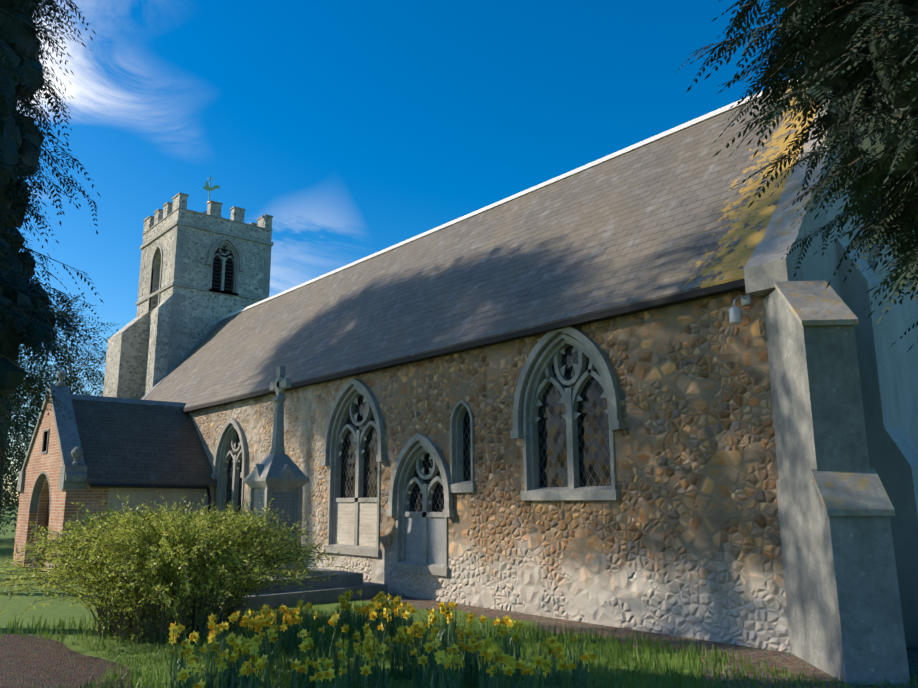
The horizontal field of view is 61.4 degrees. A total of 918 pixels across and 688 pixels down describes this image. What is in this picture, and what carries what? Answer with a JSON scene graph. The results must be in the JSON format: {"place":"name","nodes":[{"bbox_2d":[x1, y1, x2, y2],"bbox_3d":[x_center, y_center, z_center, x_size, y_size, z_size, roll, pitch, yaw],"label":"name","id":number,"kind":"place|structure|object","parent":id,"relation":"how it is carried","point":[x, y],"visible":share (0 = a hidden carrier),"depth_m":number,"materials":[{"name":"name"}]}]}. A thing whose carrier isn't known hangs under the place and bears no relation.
{"place":"outdoors","nodes":[
{"label":"outdoors","id":0,"kind":"place"},
{"bbox_2d":[70,394,185,407],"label":"porch roof ridge","id":1,"kind":"structure","parent":0,"point":[123,400],"depth_m":22.19,"materials":[{"name":"grey stone"}]},
{"bbox_2d":[107,486,214,519],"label":"porch side walls","id":2,"kind":"structure","parent":0,"point":[141,495],"depth_m":20.07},
{"bbox_2d":[71,399,216,485],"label":"porch roof tiles","id":3,"kind":"object","parent":2,"relation":"on","point":[135,443],"visible":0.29,"depth_m":20.92,"materials":[{"name":"grey tile"}]},
{"bbox_2d":[13,399,82,575],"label":"porch brick wall","id":4,"kind":"structure","parent":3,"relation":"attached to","point":[63,509],"depth_m":20.91,"materials":[{"name":"brick"}]},
{"bbox_2d":[17,371,87,512],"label":"porch stone dressings","id":5,"kind":"structure","parent":4,"relation":"attached to","point":[73,471],"depth_m":20.11,"materials":[{"name":"grey stone"}]},
{"bbox_2d":[42,482,108,574],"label":"porch brick returns","id":6,"kind":"object","parent":4,"relation":"attached to","point":[92,497],"visible":0.04,"depth_m":19.08,"materials":[{"name":"brown brick"}]},
{"bbox_2d":[90,483,210,514],"bbox_3d":[-7.837,4.667,19.718,3.160,2.187,0.306,9,-15,-40],"label":"porch gutter","id":7,"kind":"object","parent":2,"relation":"attached to","point":[133,485],"visible":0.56,"depth_m":19.80,"materials":[{"name":"black metal"}]},
{"bbox_2d":[244,366,308,574],"bbox_3d":[-3.522,2.385,14.957,1.000,3.935,1.000,9,-15,-40],"label":"memorial cross","id":8,"kind":"object","parent":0,"point":[276,469],"visible":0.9,"depth_m":14.77,"materials":[{"name":"grey stone"}]},
{"bbox_2d":[253,492,295,546],"bbox_3d":[-3.534,3.289,14.548,0.358,1.000,0.803,69,-70,-78],"label":"memorial inscription","id":9,"kind":"object","parent":8,"relation":"attached to","point":[282,501],"visible":0.46,"depth_m":14.59,"materials":[{"name":"grey stone"}]},
{"bbox_2d":[0,505,703,687],"bbox_3d":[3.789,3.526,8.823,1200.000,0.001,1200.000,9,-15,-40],"label":"ground grass","id":10,"kind":"structure","parent":0,"point":[14,606],"depth_m":10.29,"materials":[{"name":"green plant"}]},
{"bbox_2d":[0,394,8,518],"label":"yew wood","id":11,"kind":"object","parent":10,"relation":"on","point":[2,451],"visible":0.3,"depth_m":35.98,"materials":[{"name":"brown plant"}]},
{"bbox_2d":[4,407,30,501],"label":"tree foliage","id":12,"kind":"object","parent":10,"relation":"on","point":[16,458],"visible":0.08,"depth_m":83.92,"materials":[{"name":"green plant"}]},
{"bbox_2d":[0,360,37,542],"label":"tree foliage","id":13,"kind":"object","parent":10,"relation":"on","point":[4,431],"visible":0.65,"depth_m":30.68,"materials":[{"name":"green plant"}]},
{"bbox_2d":[2,423,36,518],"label":"tree foliage","id":14,"kind":"object","parent":10,"relation":"on","point":[10,475],"visible":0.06,"depth_m":84.16,"materials":[{"name":"green plant"}]},
{"bbox_2d":[0,306,102,534],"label":"tree foliage","id":15,"kind":"object","parent":10,"relation":"on","point":[22,411],"visible":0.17,"depth_m":38.52,"materials":[{"name":"green plant"}]},
{"bbox_2d":[0,0,103,432],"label":"yew tree","id":16,"kind":"object","parent":10,"relation":"on","point":[18,36],"depth_m":8.63,"materials":[{"name":"green plant"}]},
{"bbox_2d":[0,288,118,539],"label":"tree","id":17,"kind":"object","parent":10,"relation":"on","point":[51,380],"visible":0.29,"depth_m":37.32,"materials":[{"name":"green plant"}]},
{"bbox_2d":[2,324,117,524],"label":"tree foliage","id":18,"kind":"object","parent":10,"relation":"on","point":[70,391],"visible":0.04,"depth_m":54.99,"materials":[{"name":"green plant"}]},
{"bbox_2d":[0,634,131,687],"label":"gravel path","id":19,"kind":"structure","parent":10,"relation":"on","point":[31,661],"depth_m":8.27,"materials":[{"name":"gravel"}]},
{"bbox_2d":[27,298,105,404],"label":"bare tree","id":20,"kind":"object","parent":10,"relation":"on","point":[69,360],"visible":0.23,"depth_m":49.52,"materials":[{"name":"brown plant"}]},
{"bbox_2d":[0,489,350,643],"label":"shrub","id":21,"kind":"object","parent":10,"relation":"on","point":[160,527],"depth_m":9.87,"materials":[{"name":"green plant"}]},
{"bbox_2d":[137,225,270,396],"bbox_3d":[-10.759,2.032,31.772,4.000,12.750,4.010,9,-15,-40],"label":"tower shaft","id":22,"kind":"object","parent":10,"relation":"on","point":[205,311],"visible":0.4,"depth_m":30.79,"materials":[{"name":"grey stone"}]},
{"bbox_2d":[103,295,171,398],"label":"tower buttresses","id":23,"kind":"structure","parent":22,"relation":"attached to","point":[124,376],"depth_m":30.56,"materials":[{"name":"grey stone"}]},
{"bbox_2d":[142,320,221,399],"bbox_3d":[-10.697,0.868,29.087,3.640,4.421,0.409,9,-15,-40],"label":"roof flashing","id":24,"kind":"object","parent":22,"relation":"attached to","point":[181,360],"visible":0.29,"depth_m":29.28,"materials":[{"name":"grey metal"}]},
{"bbox_2d":[136,220,273,372],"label":"tower stone dressings","id":25,"kind":"structure","parent":22,"relation":"attached to","point":[177,244],"depth_m":30.98,"materials":[{"name":"grey stone"}]},
{"bbox_2d":[203,176,219,200],"bbox_3d":[-10.735,-6.492,33.515,0.740,1.650,0.129,3,-12,-18],"label":"weather vane","id":26,"kind":"object","parent":25,"relation":"attached to","point":[207,187],"visible":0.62,"depth_m":33.55,"materials":[{"name":"green metal"}]},
{"bbox_2d":[212,245,234,291],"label":"belfry louvres","id":27,"kind":"object","parent":25,"relation":"attached to","point":[226,277],"visible":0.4,"depth_m":31.36,"materials":[{"name":"grey wood"}]},
{"bbox_2d":[142,194,271,244],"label":"battlement parapet","id":28,"kind":"structure","parent":22,"relation":"on","point":[180,201],"depth_m":31.65,"materials":[{"name":"grey stone"}]},
{"bbox_2d":[142,192,272,234],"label":"tower copings","id":29,"kind":"object","parent":28,"relation":"on","point":[208,202],"visible":0.21,"depth_m":31.80,"materials":[{"name":"grey stone"}]},
{"bbox_2d":[205,567,387,609],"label":"memorial steps","id":30,"kind":"structure","parent":10,"relation":"on","point":[334,588],"depth_m":13.60,"materials":[{"name":"grey stone"}]},
{"bbox_2d":[0,603,917,687],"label":"grass","id":31,"kind":"structure","parent":10,"relation":"on","point":[670,679],"depth_m":8.31,"materials":[{"name":"green plant"}]},
{"bbox_2d":[189,289,789,652],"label":"wall","id":32,"kind":"structure","parent":10,"relation":"on","point":[681,537],"depth_m":10.88,"materials":[{"name":"beige stone"}]},
{"bbox_2d":[144,86,817,408],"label":"church roof","id":33,"kind":"structure","parent":32,"relation":"on","point":[671,214],"depth_m":14.87,"materials":[{"name":"grey tile"}]},
{"bbox_2d":[182,278,744,411],"bbox_3d":[-4.265,1.078,18.663,0.197,0.110,24.230,9,-15,-40],"label":"gutter","id":34,"kind":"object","parent":33,"relation":"attached to","point":[715,290],"depth_m":12.54,"materials":[{"name":"black metal"}]},
{"bbox_2d":[218,75,804,320],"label":"roof ridge","id":35,"kind":"structure","parent":33,"relation":"on","point":[619,153],"depth_m":18.03,"materials":[{"name":"lead"}]},
{"bbox_2d":[729,295,751,324],"bbox_3d":[3.528,-0.436,9.679,0.378,0.390,0.148,6,-13,-30],"label":"flood lamp","id":36,"kind":"object","parent":32,"relation":"attached to","point":[735,314],"visible":1,"depth_m":9.58,"materials":[{"name":"grey metal"}]},
{"bbox_2d":[358,594,917,687],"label":"bare earth strip","id":37,"kind":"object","parent":10,"relation":"on","point":[791,661],"visible":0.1,"depth_m":8.98,"materials":[{"name":"soil"}]},
{"bbox_2d":[801,153,917,450],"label":"wall","id":38,"kind":"structure","parent":10,"relation":"on","point":[817,266],"depth_m":11.17,"materials":[{"name":"grey stone"}]},
{"bbox_2d":[744,232,803,296],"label":"gable kneelers","id":39,"kind":"object","parent":38,"relation":"attached to","point":[765,268],"visible":0.71,"depth_m":9.43,"materials":[{"name":"stone"}]},
{"bbox_2d":[761,91,838,243],"bbox_3d":[6.542,-2.647,12.242,7.100,4.511,0.490,9,-15,-40],"label":"gable coping","id":40,"kind":"object","parent":38,"relation":"attached to","point":[780,222],"visible":0.04,"depth_m":10.24,"materials":[{"name":"stone"}]},
{"bbox_2d":[763,289,910,684],"bbox_3d":[4.006,1.478,8.434,0.580,4.460,1.570,-1,-11,4],"label":"buttress","id":41,"kind":"object","parent":38,"relation":"attached to","point":[844,611],"visible":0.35,"depth_m":8.09,"materials":[{"name":"stone"}]},
{"bbox_2d":[774,280,894,515],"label":"buttress weatherings","id":42,"kind":"object","parent":41,"relation":"attached to","point":[849,493],"visible":1,"depth_m":7.95,"materials":[{"name":"stone"}]},
{"bbox_2d":[836,237,917,647],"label":"buttresses","id":43,"kind":"structure","parent":38,"relation":"attached to","point":[893,455],"depth_m":9.80,"materials":[{"name":"grey stone"}]},
{"bbox_2d":[869,220,910,277],"bbox_3d":[6.617,0.086,11.617,2.580,4.303,0.440,9,-15,-40],"label":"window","id":44,"kind":"structure","parent":38,"relation":"attached to","point":[876,271],"depth_m":11.06,"materials":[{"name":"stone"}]},
{"bbox_2d":[335,502,376,545],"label":"window blind panels","id":45,"kind":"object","parent":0,"point":[367,533],"depth_m":15.90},
{"bbox_2d":[169,591,595,687],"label":"daffodil leaves","id":46,"kind":"object","parent":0,"point":[528,669],"visible":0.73,"depth_m":7.20,"materials":[{"name":"green plant"}]},
{"bbox_2d":[168,589,598,687],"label":"daffodils","id":47,"kind":"object","parent":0,"point":[509,659],"visible":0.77,"depth_m":7.22,"materials":[{"name":"yellow plant"}]},
{"bbox_2d":[3,0,804,504],"label":"sky","id":48,"kind":"structure","parent":0,"point":[363,128],"materials":[{"name":"blue"}]},
{"bbox_2d":[405,517,443,563],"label":"window blind panels","id":49,"kind":"object","parent":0,"point":[413,538],"visible":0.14,"depth_m":14.20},
{"bbox_2d":[674,0,917,351],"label":"yew tree","id":50,"kind":"object","parent":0,"point":[890,90],"depth_m":4.91,"materials":[{"name":"green plant"}]}
]}

